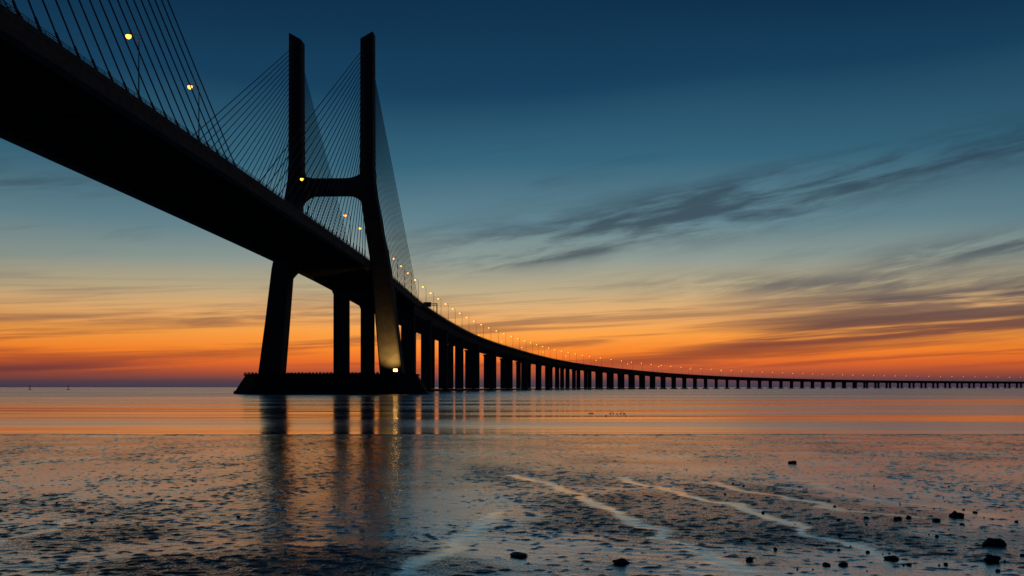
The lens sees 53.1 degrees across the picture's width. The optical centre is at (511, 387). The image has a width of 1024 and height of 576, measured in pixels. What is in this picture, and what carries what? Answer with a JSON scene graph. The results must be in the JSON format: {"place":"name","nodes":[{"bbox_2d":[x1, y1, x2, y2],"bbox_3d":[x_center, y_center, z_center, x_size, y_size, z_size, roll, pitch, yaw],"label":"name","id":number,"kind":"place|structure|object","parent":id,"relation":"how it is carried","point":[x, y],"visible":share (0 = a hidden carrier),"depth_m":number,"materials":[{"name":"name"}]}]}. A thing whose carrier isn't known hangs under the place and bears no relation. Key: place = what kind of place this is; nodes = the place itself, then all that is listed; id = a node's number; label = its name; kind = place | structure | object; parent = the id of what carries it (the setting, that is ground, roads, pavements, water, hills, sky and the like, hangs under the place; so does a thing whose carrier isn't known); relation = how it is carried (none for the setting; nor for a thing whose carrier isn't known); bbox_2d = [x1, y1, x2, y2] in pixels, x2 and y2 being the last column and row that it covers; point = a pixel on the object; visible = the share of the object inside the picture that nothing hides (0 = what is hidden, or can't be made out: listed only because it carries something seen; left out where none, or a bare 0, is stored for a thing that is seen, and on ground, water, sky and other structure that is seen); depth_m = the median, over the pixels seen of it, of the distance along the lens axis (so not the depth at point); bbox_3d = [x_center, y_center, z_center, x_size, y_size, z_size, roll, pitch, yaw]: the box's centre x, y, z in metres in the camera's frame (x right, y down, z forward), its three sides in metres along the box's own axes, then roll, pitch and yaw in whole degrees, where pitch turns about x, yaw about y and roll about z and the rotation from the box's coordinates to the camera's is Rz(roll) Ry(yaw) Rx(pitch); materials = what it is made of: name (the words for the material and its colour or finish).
{"place":"outdoors","nodes":[
{"label":"outdoors","id":0,"kind":"place"},
{"bbox_2d":[0,434,1023,575],"bbox_3d":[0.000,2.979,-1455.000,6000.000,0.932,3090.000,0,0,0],"label":"mudflat","id":1,"kind":"structure","parent":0,"point":[488,504],"depth_m":23.37,"materials":[{"name":"soil"}]},
{"bbox_2d":[0,465,1023,572],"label":"pebbles","id":2,"kind":"object","parent":1,"relation":"on","point":[867,551],"visible":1,"depth_m":18.23,"materials":[{"name":"black stone"}]},
{"bbox_2d":[510,552,527,556],"bbox_3d":[0.105,2.646,16.175,0.283,0.062,0.307,0,0,15],"label":"rock","id":3,"kind":"object","parent":1,"relation":"on","point":[518,554],"visible":1,"depth_m":16.11,"materials":[{"name":"black stone"}]},
{"bbox_2d":[612,558,629,564],"bbox_3d":[1.639,2.646,15.496,0.289,0.130,0.214,0,0,-30],"label":"rock","id":4,"kind":"object","parent":1,"relation":"on","point":[620,561],"visible":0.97,"depth_m":15.44,"materials":[{"name":"black stone"}]},
{"bbox_2d":[883,555,898,559],"bbox_3d":[5.894,2.652,15.892,0.250,0.078,0.202,0,0,9],"label":"rock","id":5,"kind":"object","parent":1,"relation":"on","point":[893,557],"visible":1,"depth_m":15.84,"materials":[{"name":"black stone"}]},
{"bbox_2d":[949,511,963,516],"bbox_3d":[9.199,2.653,21.199,0.267,0.200,0.318,0,0,-7],"label":"rock","id":6,"kind":"object","parent":1,"relation":"on","point":[954,514],"visible":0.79,"depth_m":21.10,"materials":[{"name":"black stone"}]},
{"bbox_2d":[983,554,1000,561],"bbox_3d":[7.366,2.636,15.704,0.255,0.150,0.241,0,0,29],"label":"rock","id":7,"kind":"object","parent":1,"relation":"on","point":[992,558],"visible":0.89,"depth_m":15.62,"materials":[{"name":"black stone"}]},
{"bbox_2d":[982,538,1006,545],"bbox_3d":[8.204,2.658,17.403,0.428,0.195,0.284,0,0,2],"label":"rock","id":8,"kind":"object","parent":1,"relation":"on","point":[994,541],"visible":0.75,"depth_m":17.29,"materials":[{"name":"black stone"}]},
{"bbox_2d":[0,387,1023,433],"bbox_3d":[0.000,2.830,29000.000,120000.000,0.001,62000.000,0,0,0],"label":"river water","id":9,"kind":"structure","parent":0,"point":[668,410],"depth_m":119.26,"materials":[{"name":"purple liquid"}]},
{"bbox_2d":[0,0,1023,393],"bbox_3d":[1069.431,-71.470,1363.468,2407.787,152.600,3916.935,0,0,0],"label":"cable stayed bridge","id":10,"kind":"structure","parent":9,"relation":"on","point":[60,104],"depth_m":394.02,"materials":[{"name":"concrete"}]},
{"bbox_2d":[125,33,139,98],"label":"street lamp","id":11,"kind":"object","parent":10,"relation":"on","point":[128,35],"visible":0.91,"depth_m":189.23,"materials":[{"name":"metal"}]},
{"bbox_2d":[187,84,199,140],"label":"street lamp","id":12,"kind":"object","parent":10,"relation":"on","point":[198,110],"visible":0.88,"depth_m":221.24,"materials":[{"name":"metal"}]},
{"bbox_2d":[423,302,436,311],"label":"sign gantry","id":13,"kind":"object","parent":10,"relation":"on","point":[427,304],"visible":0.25,"depth_m":670.74,"materials":[{"name":"metal"}]},
{"bbox_2d":[0,0,1023,386],"label":"sky","id":14,"kind":"structure","parent":0,"point":[790,189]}
]}

